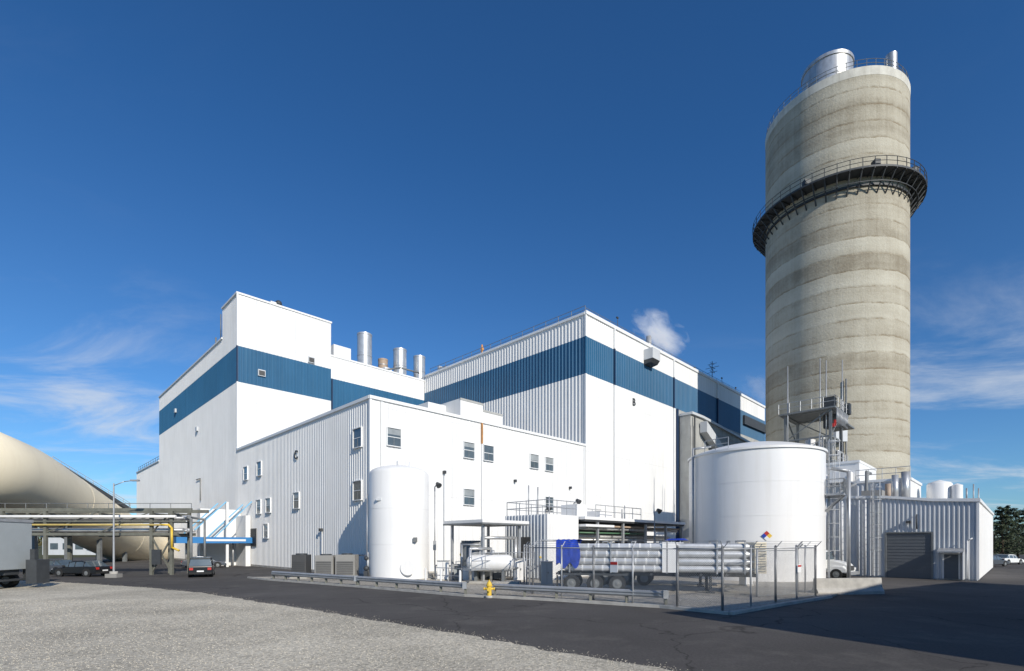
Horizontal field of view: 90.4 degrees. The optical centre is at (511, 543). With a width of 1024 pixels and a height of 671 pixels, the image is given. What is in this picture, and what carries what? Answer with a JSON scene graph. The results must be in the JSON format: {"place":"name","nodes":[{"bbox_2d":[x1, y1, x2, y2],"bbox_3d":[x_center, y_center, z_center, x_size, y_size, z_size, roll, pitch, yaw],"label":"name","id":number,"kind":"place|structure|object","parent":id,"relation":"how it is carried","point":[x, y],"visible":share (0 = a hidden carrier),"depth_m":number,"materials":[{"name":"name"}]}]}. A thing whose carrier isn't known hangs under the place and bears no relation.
{"place":"outdoors","nodes":[
{"label":"outdoors","id":0,"kind":"place"},
{"bbox_2d":[0,580,687,670],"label":"gravel field","id":1,"kind":"structure","parent":0,"point":[50,593],"depth_m":15.77,"materials":[{"name":"gravel"}]},
{"bbox_2d":[0,518,49,586],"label":"box trailer","id":2,"kind":"object","parent":1,"relation":"on","point":[17,552],"visible":1,"depth_m":33.93,"materials":[{"name":"metal"}]},
{"bbox_2d":[0,0,1023,537],"label":"sky","id":3,"kind":"structure","parent":0,"point":[440,181],"materials":[{"name":"blue"}]},
{"bbox_2d":[18,554,1023,670],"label":"asphalt road","id":4,"kind":"structure","parent":0,"point":[906,624],"depth_m":19.45,"materials":[{"name":"asphalt"}]},
{"bbox_2d":[50,559,71,574],"bbox_3d":[-44.195,2.309,48.999,4.710,1.482,2.160,0,0,8],"label":"parked car","id":5,"kind":"object","parent":4,"relation":"on","point":[58,563],"visible":0.15,"depth_m":48.11,"materials":[{"name":"grey paint"}]},
{"bbox_2d":[50,560,111,576],"bbox_3d":[-38.995,2.309,46.199,4.710,1.482,2.160,0,0,8],"label":"parked car","id":6,"kind":"object","parent":4,"relation":"on","point":[87,568],"visible":0.96,"depth_m":45.39,"materials":[{"name":"black paint"}]},
{"bbox_2d":[0,432,167,561],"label":"cream duct","id":7,"kind":"object","parent":4,"relation":"on","point":[29,474],"visible":0.49,"depth_m":60.53,"materials":[{"name":"metal"}]},
{"bbox_2d":[52,456,130,507],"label":"inclined conveyor","id":8,"kind":"object","parent":4,"relation":"on","point":[108,495],"visible":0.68,"depth_m":108.37,"materials":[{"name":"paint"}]},
{"bbox_2d":[0,503,208,574],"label":"pipe rack bridge","id":9,"kind":"structure","parent":4,"relation":"on","point":[170,518],"depth_m":47.93,"materials":[{"name":"grey metal"}]},
{"bbox_2d":[105,479,139,577],"bbox_3d":[-33.750,-1.260,44.200,2.700,8.520,0.700,0,0,0],"label":"street lamp","id":10,"kind":"object","parent":4,"relation":"on","point":[113,573],"visible":1,"depth_m":44.14,"materials":[{"name":"metal"}]},
{"bbox_2d":[188,557,215,576],"bbox_3d":[-28.198,2.129,46.296,2.160,1.842,4.710,0,0,-28],"label":"parked suv","id":11,"kind":"object","parent":4,"relation":"on","point":[201,565],"visible":1,"depth_m":44.41,"materials":[{"name":"black paint"}]},
{"bbox_2d":[174,501,251,566],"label":"loading canopy","id":12,"kind":"object","parent":4,"relation":"on","point":[228,538],"visible":0.87,"depth_m":66.33,"materials":[{"name":"metal"}]},
{"bbox_2d":[356,576,466,593],"bbox_3d":[-6.616,2.610,31.897,10.078,0.780,0.356,0,0,36],"label":"steel guardrail","id":13,"kind":"object","parent":4,"relation":"on","point":[440,584],"visible":0.81,"depth_m":31.36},
{"bbox_2d":[247,572,839,614],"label":"equipment yard","id":14,"kind":"structure","parent":4,"relation":"on","point":[475,590],"depth_m":29.31,"materials":[{"name":"concrete"}]},
{"bbox_2d":[289,553,310,578],"bbox_3d":[-17.500,1.875,42.300,1.400,2.050,1.400,0,0,0],"label":"air conditioning unit","id":15,"kind":"object","parent":14,"relation":"on","point":[300,562],"visible":0.86,"depth_m":41.70,"materials":[{"name":"paint"}]},
{"bbox_2d":[271,571,357,584],"bbox_3d":[-15.016,2.610,38.038,11.007,0.780,0.355,0,0,36],"label":"steel guardrail","id":16,"kind":"object","parent":14,"relation":"on","point":[298,575],"visible":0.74,"depth_m":37.75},
{"bbox_2d":[313,554,334,578],"bbox_3d":[-15.450,1.900,42.300,1.700,2.000,1.400,0,0,0],"label":"air conditioning unit","id":17,"kind":"object","parent":14,"relation":"on","point":[324,563],"visible":0.79,"depth_m":41.70,"materials":[{"name":"paint"}]},
{"bbox_2d":[335,553,358,575],"bbox_3d":[-13.700,1.875,42.300,1.800,2.050,1.400,0,0,0],"label":"air conditioning unit","id":18,"kind":"object","parent":14,"relation":"on","point":[346,563],"visible":0.88,"depth_m":41.70,"materials":[{"name":"paint"}]},
{"bbox_2d":[364,461,432,579],"bbox_3d":[-9.200,-1.850,41.500,5.460,9.700,5.460,0,0,0],"label":"vertical white tank","id":19,"kind":"object","parent":14,"relation":"on","point":[399,520],"visible":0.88,"depth_m":39.43,"materials":[{"name":"metal"}]},
{"bbox_2d":[432,482,441,576],"bbox_3d":[-6.394,-1.099,43.294,0.962,8.197,0.520,0,0,45],"label":"yard light","id":20,"kind":"object","parent":14,"relation":"on","point":[438,485],"visible":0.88,"depth_m":43.46,"materials":[{"name":"metal"}]},
{"bbox_2d":[436,560,449,579],"bbox_3d":[-5.400,2.150,39.985,1.000,1.600,0.630,0,0,0],"label":"electrical cabinet","id":21,"kind":"object","parent":14,"relation":"on","point":[443,563],"visible":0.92,"depth_m":39.75,"materials":[{"name":"metal"}]},
{"bbox_2d":[359,539,562,585],"bbox_3d":[-5.171,1.370,38.319,19.256,3.260,4.968,0,0,20],"label":"yard pipework","id":22,"kind":"object","parent":14,"relation":"on","point":[460,572],"visible":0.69,"depth_m":37.13,"materials":[{"name":"metal"}]},
{"bbox_2d":[443,519,534,580],"bbox_3d":[-2.234,0.640,39.407,6.630,4.720,4.950,0,0,-45],"label":"steel shelter","id":23,"kind":"object","parent":14,"relation":"on","point":[469,551],"visible":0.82,"depth_m":39.18,"materials":[{"name":"white"}]},
{"bbox_2d":[458,544,520,583],"bbox_3d":[-1.600,1.520,37.200,4.400,2.960,1.600,0,0,6],"label":"horizontal white tank","id":24,"kind":"object","parent":14,"relation":"on","point":[503,564],"visible":0.84,"depth_m":36.69,"materials":[{"name":"metal"}]},
{"bbox_2d":[513,558,525,580],"bbox_3d":[0.600,2.050,38.985,1.100,1.800,0.730,0,0,0],"label":"electrical cabinet","id":25,"kind":"object","parent":14,"relation":"on","point":[517,573],"visible":0.53,"depth_m":38.70,"materials":[{"name":"metal"}]},
{"bbox_2d":[540,561,552,584],"bbox_3d":[2.400,2.100,35.185,0.900,1.700,0.630,0,0,0],"label":"electrical cabinet","id":26,"kind":"object","parent":14,"relation":"on","point":[547,572],"visible":0.77,"depth_m":34.95,"materials":[{"name":"metal"}]},
{"bbox_2d":[493,583,668,604],"bbox_3d":[3.135,2.610,26.094,9.563,0.780,0.347,0,0,28],"label":"steel guardrail","id":27,"kind":"object","parent":14,"relation":"on","point":[556,590],"visible":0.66,"depth_m":25.81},
{"bbox_2d":[523,541,680,606],"bbox_3d":[2.858,1.444,29.629,3.488,3.113,16.080,0,0,-24],"label":"chain link fence","id":28,"kind":"object","parent":14,"relation":"on","point":[593,566],"visible":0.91,"depth_m":25.94,"materials":[{"name":"metal"}]},
{"bbox_2d":[556,539,766,593],"bbox_3d":[8.664,1.317,30.757,11.815,3.167,2.679,0,0,12],"label":"gas tube trailer","id":29,"kind":"object","parent":14,"relation":"on","point":[649,564],"visible":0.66,"depth_m":29.83,"materials":[{"name":"paint"}]},
{"bbox_2d":[602,538,743,586],"bbox_3d":[10.737,1.290,35.352,10.151,3.220,2.560,0,0,19],"label":"gas tube trailer","id":30,"kind":"object","parent":14,"relation":"on","point":[648,579],"visible":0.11,"depth_m":34.66,"materials":[{"name":"paint"}]},
{"bbox_2d":[675,541,723,610],"bbox_3d":[8.151,1.444,22.249,2.071,3.113,0.375,0,0,38],"label":"chain link fence","id":31,"kind":"object","parent":14,"relation":"on","point":[721,549],"visible":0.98,"depth_m":22.16,"materials":[{"name":"metal"}]},
{"bbox_2d":[723,541,821,609],"bbox_3d":[14.037,1.444,26.031,2.011,3.113,13.226,0,0,41],"label":"chain link fence","id":32,"kind":"object","parent":14,"relation":"on","point":[796,556],"visible":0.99,"depth_m":24.89,"materials":[{"name":"metal"}]},
{"bbox_2d":[756,544,802,596],"bbox_3d":[16.171,1.519,29.476,1.457,2.962,7.358,0,0,44],"label":"chain link fence","id":33,"kind":"object","parent":14,"relation":"on","point":[757,574],"visible":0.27,"depth_m":27.92,"materials":[{"name":"metal"}]},
{"bbox_2d":[784,408,841,462],"bbox_3d":[37.000,-6.318,62.500,5.080,18.745,5.080,0,0,-45],"label":"frame","id":34,"kind":"object","parent":14,"relation":"on","point":[830,436],"visible":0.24,"depth_m":61.58,"materials":[{"name":"grey paint"}]},
{"bbox_2d":[787,358,842,461],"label":"masts","id":35,"kind":"object","parent":34,"relation":"on","point":[820,407],"visible":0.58,"depth_m":61.16,"materials":[{"name":"metal"}]},
{"bbox_2d":[779,405,854,462],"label":"platforms","id":36,"kind":"object","parent":34,"relation":"on","point":[806,417],"visible":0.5,"depth_m":62.16,"materials":[{"name":"grey paint"}]},
{"bbox_2d":[778,394,847,461],"bbox_3d":[37.212,-13.270,62.709,6.675,7.540,6.075,0,0,-45],"label":"railing","id":37,"kind":"object","parent":36,"relation":"on","point":[823,406],"visible":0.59,"depth_m":60.56,"materials":[{"name":"metal"}]},
{"bbox_2d":[822,396,850,429],"bbox_3d":[38.944,-15.600,61.475,2.200,3.200,6.500,0,0,45],"label":"antenna","id":38,"kind":"object","parent":36,"relation":"on","point":[830,403],"visible":0.62,"depth_m":61.30,"materials":[{"name":"paint"}]},
{"bbox_2d":[836,408,847,428],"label":"insulators","id":39,"kind":"object","parent":36,"relation":"on","point":[841,418],"visible":1,"depth_m":59.78,"materials":[{"name":"metal"}]},
{"bbox_3d":[2.510,0.350,43.063,3.950,5.300,4.650,0,0,-45],"label":"block","id":40,"kind":"object","parent":14,"relation":"on","visible":0},
{"bbox_2d":[517,537,530,565],"bbox_3d":[0.965,0.750,41.624,0.030,2.500,1.500,0,0,-45],"label":"louver","id":41,"kind":"object","parent":40,"relation":"attached to","point":[524,540],"visible":0.36,"depth_m":41.47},
{"bbox_2d":[528,485,624,518],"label":"vent pipes","id":42,"kind":"object","parent":40,"relation":"on","point":[549,503],"visible":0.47,"depth_m":43.08,"materials":[{"name":"metal"}]},
{"bbox_2d":[578,529,643,542],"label":"back wall","id":43,"kind":"structure","parent":4,"relation":"on","point":[610,531],"depth_m":52.96,"materials":[{"name":"metal"}]},
{"bbox_2d":[596,522,682,542],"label":"columns","id":44,"kind":"structure","parent":4,"relation":"on","point":[645,533],"depth_m":49.74,"materials":[{"name":"metal"}]},
{"bbox_2d":[578,516,684,527],"bbox_3d":[10.607,-1.825,50.630,18.000,0.850,5.400,0,0,-45],"label":"canopy","id":45,"kind":"object","parent":44,"relation":"on","point":[616,519],"depth_m":47.39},
{"bbox_2d":[507,499,640,518],"bbox_3d":[6.081,-2.867,46.455,13.766,1.235,4.766,0,0,-45],"label":"railing","id":46,"kind":"object","parent":45,"relation":"on","point":[542,511],"visible":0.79,"depth_m":44.31,"materials":[{"name":"metal"}]},
{"bbox_2d":[561,504,611,517],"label":"roof unit","id":47,"kind":"structure","parent":45,"relation":"on","point":[580,510],"depth_m":44.92,"materials":[{"name":"white paint"}]},
{"bbox_2d":[679,411,749,542],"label":"conveyor gallery","id":48,"kind":"object","parent":4,"relation":"on","point":[697,430],"visible":0.27,"depth_m":84.76,"materials":[{"name":"grey"}]},
{"bbox_2d":[688,433,850,581],"bbox_3d":[21.044,-2.764,43.300,11.849,11.529,10.680,0,0,0],"label":"storage tank","id":49,"kind":"object","parent":4,"relation":"on","point":[768,492],"visible":0.88,"depth_m":38.86,"materials":[{"name":"metal"}]},
{"bbox_2d":[826,472,852,549],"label":"pipes","id":50,"kind":"object","parent":4,"relation":"on","point":[836,475],"visible":0.19,"depth_m":54.49,"materials":[{"name":"metal"}]},
{"bbox_2d":[826,550,858,577],"bbox_3d":[26.005,1.790,43.909,2.640,2.420,6.150,0,0,-40],"label":"white truck","id":51,"kind":"object","parent":4,"relation":"on","point":[838,568],"visible":0.41,"depth_m":41.76,"materials":[{"name":"paint"}]},
{"bbox_2d":[811,578,884,594],"bbox_3d":[19.729,2.525,29.899,4.300,0.950,0.600,0,0,-8],"label":"concrete barrier","id":52,"kind":"object","parent":4,"relation":"on","point":[850,586],"visible":0.77,"depth_m":29.73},
{"bbox_2d":[826,462,920,497],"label":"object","id":53,"kind":"object","parent":4,"relation":"on","point":[915,489],"visible":0.18,"depth_m":54.52,"materials":[{"name":"white"}]},
{"bbox_2d":[826,460,921,485],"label":"roof trim","id":54,"kind":"structure","parent":53,"relation":"attached to","point":[874,468],"depth_m":53.98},
{"bbox_2d":[870,482,881,574],"bbox_3d":[31.808,-1.275,44.536,0.806,8.150,0.882,0,0,-45],"label":"ladder cage","id":55,"kind":"object","parent":4,"relation":"on","point":[880,512],"visible":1,"depth_m":44.60,"materials":[{"name":"metal"}]},
{"bbox_2d":[857,482,900,496],"bbox_3d":[37.430,-1.550,51.385,0.050,9.100,4.450,0,0,-45],"label":"siding","id":56,"kind":"object","parent":4,"relation":"on","point":[860,487],"visible":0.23,"depth_m":51.94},
{"bbox_2d":[885,531,932,578],"bbox_3d":[33.789,1.015,43.356,0.140,3.970,3.270,0,0,-45],"label":"door frame","id":57,"kind":"object","parent":4,"relation":"on","point":[909,532],"visible":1,"depth_m":43.16,"materials":[{"name":"grey paint"}]},
{"bbox_2d":[887,533,930,578],"bbox_3d":[33.826,1.075,43.393,0.055,3.850,3.030,0,0,-45],"label":"rollup door","id":58,"kind":"structure","parent":57,"relation":"attached to","point":[908,555],"depth_m":43.35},
{"bbox_2d":[851,501,977,580],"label":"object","id":59,"kind":"object","parent":4,"relation":"on","point":[933,578],"visible":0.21,"depth_m":42.08,"materials":[{"name":"grey"}]},
{"bbox_2d":[830,499,975,579],"bbox_3d":[33.218,-0.625,43.966,10.400,7.050,0.045,0,0,45],"label":"siding front","id":60,"kind":"object","parent":59,"relation":"attached to","point":[950,524],"visible":0.83,"depth_m":43.48,"materials":[{"name":"metal"}]},
{"bbox_2d":[834,500,972,577],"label":"wall pipes","id":61,"kind":"object","parent":60,"relation":"attached to","point":[865,536],"depth_m":45.73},
{"bbox_2d":[937,548,963,552],"bbox_3d":[35.370,0.575,41.026,1.040,0.350,1.600,0,0,-45],"label":"awning","id":62,"kind":"object","parent":60,"relation":"attached to","point":[953,550],"visible":1,"depth_m":40.86,"materials":[{"name":"metal"}]},
{"bbox_2d":[942,553,959,578],"bbox_3d":[35.702,1.850,41.359,0.060,2.100,1.100,0,0,-45],"label":"side door frame","id":63,"kind":"object","parent":60,"relation":"attached to","point":[943,564],"visible":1,"depth_m":41.34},
{"bbox_2d":[944,554,957,578],"bbox_3d":[35.709,1.900,41.366,0.040,2.000,0.900,0,0,-45],"label":"side door","id":64,"kind":"structure","parent":63,"relation":"attached to","point":[950,566],"depth_m":41.36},
{"bbox_2d":[826,496,993,579],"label":"trim","id":65,"kind":"structure","parent":59,"relation":"attached to","point":[977,500],"depth_m":41.28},
{"bbox_2d":[979,502,992,578],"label":"wall","id":66,"kind":"structure","parent":59,"relation":"attached to","point":[985,540],"depth_m":48.15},
{"bbox_2d":[993,508,1023,553],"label":"pine tree","id":67,"kind":"object","parent":4,"relation":"on","point":[1001,524],"visible":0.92,"depth_m":83.95,"materials":[{"name":"green plant"}]},
{"bbox_2d":[993,505,1023,553],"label":"pine tree","id":68,"kind":"object","parent":4,"relation":"on","point":[1014,510],"visible":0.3,"depth_m":87.82,"materials":[{"name":"green plant"}]},
{"bbox_2d":[995,510,1023,556],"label":"pine tree","id":69,"kind":"object","parent":4,"relation":"on","point":[1017,516],"visible":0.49,"depth_m":90.65,"materials":[{"name":"green plant"}]},
{"bbox_2d":[996,554,1023,564],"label":"parked car","id":70,"kind":"object","parent":4,"relation":"on","point":[1011,558],"visible":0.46,"depth_m":71.19,"materials":[{"name":"white paint"}]},
{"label":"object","id":71,"kind":"object","parent":4,"relation":"on","visible":0},
{"bbox_2d":[237,399,368,573],"bbox_3d":[-25.305,-5.025,57.731,0.042,15.550,36.070,0,0,-45],"label":"siding","id":72,"kind":"object","parent":71,"relation":"attached to","point":[324,469],"visible":0.78,"depth_m":53.74,"materials":[{"name":"metal"}]},
{"bbox_2d":[243,426,553,537],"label":"window frames","id":73,"kind":"structure","parent":71,"relation":"attached to","point":[387,436],"depth_m":54.69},
{"bbox_2d":[244,428,552,537],"bbox_3d":[-16.878,-5.575,55.997,41.512,9.850,19.039,0,0,8],"label":"window glass","id":74,"kind":"object","parent":73,"relation":"in","point":[468,500],"visible":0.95,"depth_m":53.17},
{"bbox_2d":[257,428,552,504],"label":"window blinds","id":75,"kind":"object","parent":73,"relation":"in","point":[467,492],"depth_m":53.27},
{"bbox_2d":[236,395,586,471],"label":"trim","id":76,"kind":"structure","parent":71,"relation":"attached to","point":[369,397],"depth_m":51.03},
{"bbox_2d":[372,399,585,570],"bbox_3d":[-1.389,-5.025,56.120,31.500,15.550,0.030,0,0,-45],"label":"siding","id":77,"kind":"object","parent":76,"relation":"attached to","point":[432,444],"visible":0.59,"depth_m":53.29,"materials":[{"name":"metal"}]},
{"bbox_2d":[380,401,584,518],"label":"downspouts","id":78,"kind":"object","parent":77,"relation":"attached to","point":[381,433],"visible":0.45,"depth_m":54.12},
{"bbox_2d":[418,398,501,424],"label":"roof penthouse","id":79,"kind":"object","parent":71,"relation":"on","point":[465,408],"visible":0.18,"depth_m":65.62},
{"bbox_2d":[505,514,546,577],"bbox_3d":[1.075,0.250,41.592,0.060,5.100,4.700,0,0,-45],"label":"block siding","id":80,"kind":"object","parent":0,"point":[535,530],"visible":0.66,"depth_m":41.11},
{"bbox_2d":[38,544,1023,558],"bbox_3d":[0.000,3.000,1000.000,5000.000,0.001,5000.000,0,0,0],"label":"ground","id":81,"kind":"structure","parent":0,"point":[53,556],"depth_m":123.76,"materials":[{"name":"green plant"}]},
{"bbox_2d":[42,537,95,554],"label":"walls","id":82,"kind":"structure","parent":81,"relation":"on","point":[60,549],"depth_m":130.00,"materials":[{"name":"grey"}]},
{"bbox_2d":[547,514,577,577],"bbox_3d":[4.183,0.250,41.355,4.000,5.100,0.030,0,0,-45],"label":"block siding","id":83,"kind":"object","parent":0,"point":[560,527],"visible":0.47,"depth_m":40.89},
{"bbox_2d":[752,49,927,479],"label":"concrete chimney tower","id":84,"kind":"structure","parent":0,"point":[846,185],"depth_m":72.01,"materials":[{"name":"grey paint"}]},
{"bbox_2d":[891,471,909,496],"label":"roof stacks","id":85,"kind":"object","parent":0,"point":[905,483],"visible":0.66,"depth_m":49.52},
{"bbox_2d":[926,480,962,497],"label":"roof tanks","id":86,"kind":"object","parent":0,"point":[940,489],"visible":0.69,"depth_m":51.32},
{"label":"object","id":87,"kind":"object","parent":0,"visible":0},
{"bbox_2d":[483,374,584,443],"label":"siding","id":88,"kind":"object","parent":87,"relation":"attached to","point":[556,409],"visible":0.31,"depth_m":71.65,"materials":[{"name":"metal"}]},
{"bbox_2d":[430,306,757,400],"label":"roof railing","id":89,"kind":"object","parent":87,"relation":"on","point":[558,321],"visible":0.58,"depth_m":78.84,"materials":[{"name":"metal"}]},
{"bbox_2d":[425,310,764,443],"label":"trim","id":90,"kind":"structure","parent":87,"relation":"attached to","point":[598,318],"depth_m":76.39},
{"bbox_2d":[422,315,584,392],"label":"siding","id":91,"kind":"object","parent":90,"relation":"attached to","point":[562,333],"visible":0.94,"depth_m":77.15,"materials":[{"name":"metal"}]},
{"bbox_2d":[424,337,584,403],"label":"blue wall stripe","id":92,"kind":"object","parent":90,"relation":"attached to","point":[554,364],"visible":0.77,"depth_m":75.81,"materials":[{"name":"metal"}]},
{"bbox_2d":[614,328,718,541],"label":"downspouts","id":93,"kind":"object","parent":90,"relation":"hanging from","point":[673,443],"depth_m":84.02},
{"bbox_2d":[587,337,764,440],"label":"blue wall stripe","id":94,"kind":"object","parent":90,"relation":"attached to","point":[636,376],"visible":0.84,"depth_m":81.02,"materials":[{"name":"metal"}]},
{"bbox_2d":[743,415,764,432],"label":"louver penthouse","id":95,"kind":"object","parent":94,"relation":"attached to","point":[753,423],"visible":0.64,"depth_m":108.39,"materials":[{"name":"paint"}]},
{"bbox_2d":[587,315,764,420],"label":"siding","id":96,"kind":"object","parent":90,"relation":"attached to","point":[600,332],"visible":0.93,"depth_m":83.74,"materials":[{"name":"metal"}]},
{"bbox_2d":[644,347,659,360],"bbox_3d":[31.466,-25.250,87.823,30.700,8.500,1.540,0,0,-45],"label":"wall vent box","id":97,"kind":"object","parent":96,"relation":"attached to","point":[651,352],"visible":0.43,"depth_m":76.98,"materials":[{"name":"grey"}]},
{"bbox_2d":[586,374,675,542],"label":"siding","id":98,"kind":"object","parent":87,"relation":"attached to","point":[644,453],"visible":0.69,"depth_m":74.96,"materials":[{"name":"metal"}]},
{"bbox_2d":[679,410,757,541],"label":"grey siding","id":99,"kind":"object","parent":87,"relation":"attached to","point":[741,435],"visible":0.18,"depth_m":85.77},
{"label":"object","id":100,"kind":"object","parent":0,"visible":0},
{"bbox_2d":[137,383,236,558],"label":"siding","id":101,"kind":"object","parent":100,"relation":"attached to","point":[206,453],"visible":0.59,"depth_m":85.45,"materials":[{"name":"metal"}]},
{"bbox_2d":[159,347,235,434],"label":"blue wall stripe","id":102,"kind":"object","parent":100,"relation":"attached to","point":[216,379],"visible":0.98,"depth_m":83.11,"materials":[{"name":"metal"}]},
{"bbox_2d":[159,296,235,410],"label":"siding","id":103,"kind":"object","parent":100,"relation":"attached to","point":[223,347],"visible":1,"depth_m":78.54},
{"bbox_2d":[174,356,314,431],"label":"vent","id":104,"kind":"object","parent":100,"relation":"attached to","point":[196,428],"depth_m":77.39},
{"bbox_2d":[136,291,424,472],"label":"trim","id":105,"kind":"structure","parent":100,"relation":"attached to","point":[236,293],"depth_m":75.89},
{"bbox_2d":[238,294,423,399],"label":"siding","id":106,"kind":"object","parent":105,"relation":"attached to","point":[273,329],"visible":1,"depth_m":76.93,"materials":[{"name":"metal"}]},
{"bbox_2d":[238,346,423,408],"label":"blue wall stripe","id":107,"kind":"object","parent":105,"relation":"attached to","point":[294,376],"visible":0.66,"depth_m":76.61,"materials":[{"name":"metal"}]},
{"bbox_2d":[238,382,330,447],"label":"siding","id":108,"kind":"object","parent":100,"relation":"attached to","point":[263,412],"visible":0.17,"depth_m":73.45,"materials":[{"name":"metal"}]},
{"bbox_2d":[270,301,391,370],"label":"roof equipment","id":109,"kind":"object","parent":100,"relation":"on","point":[340,351],"visible":0.21,"depth_m":83.68,"materials":[{"name":"white"}]},
{"bbox_2d":[357,332,371,364],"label":"exhaust stack","id":110,"kind":"object","parent":100,"relation":"on","point":[364,347],"visible":0.55,"depth_m":92.09,"materials":[{"name":"silver metal"}]},
{"bbox_2d":[393,347,406,374],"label":"exhaust stack","id":111,"kind":"object","parent":100,"relation":"on","point":[399,356],"visible":0.5,"depth_m":97.41,"materials":[{"name":"silver metal"}]},
{"bbox_2d":[413,355,424,378],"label":"exhaust stack","id":112,"kind":"object","parent":100,"relation":"on","point":[418,363],"visible":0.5,"depth_m":100.69,"materials":[{"name":"silver metal"}]},
{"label":"cabinets","id":113,"kind":"object","parent":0,"visible":0},
{"bbox_2d":[578,527,677,540],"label":"pipes","id":114,"kind":"object","parent":113,"relation":"on","point":[587,537],"visible":0.34,"depth_m":48.41,"materials":[{"name":"silver metal"}]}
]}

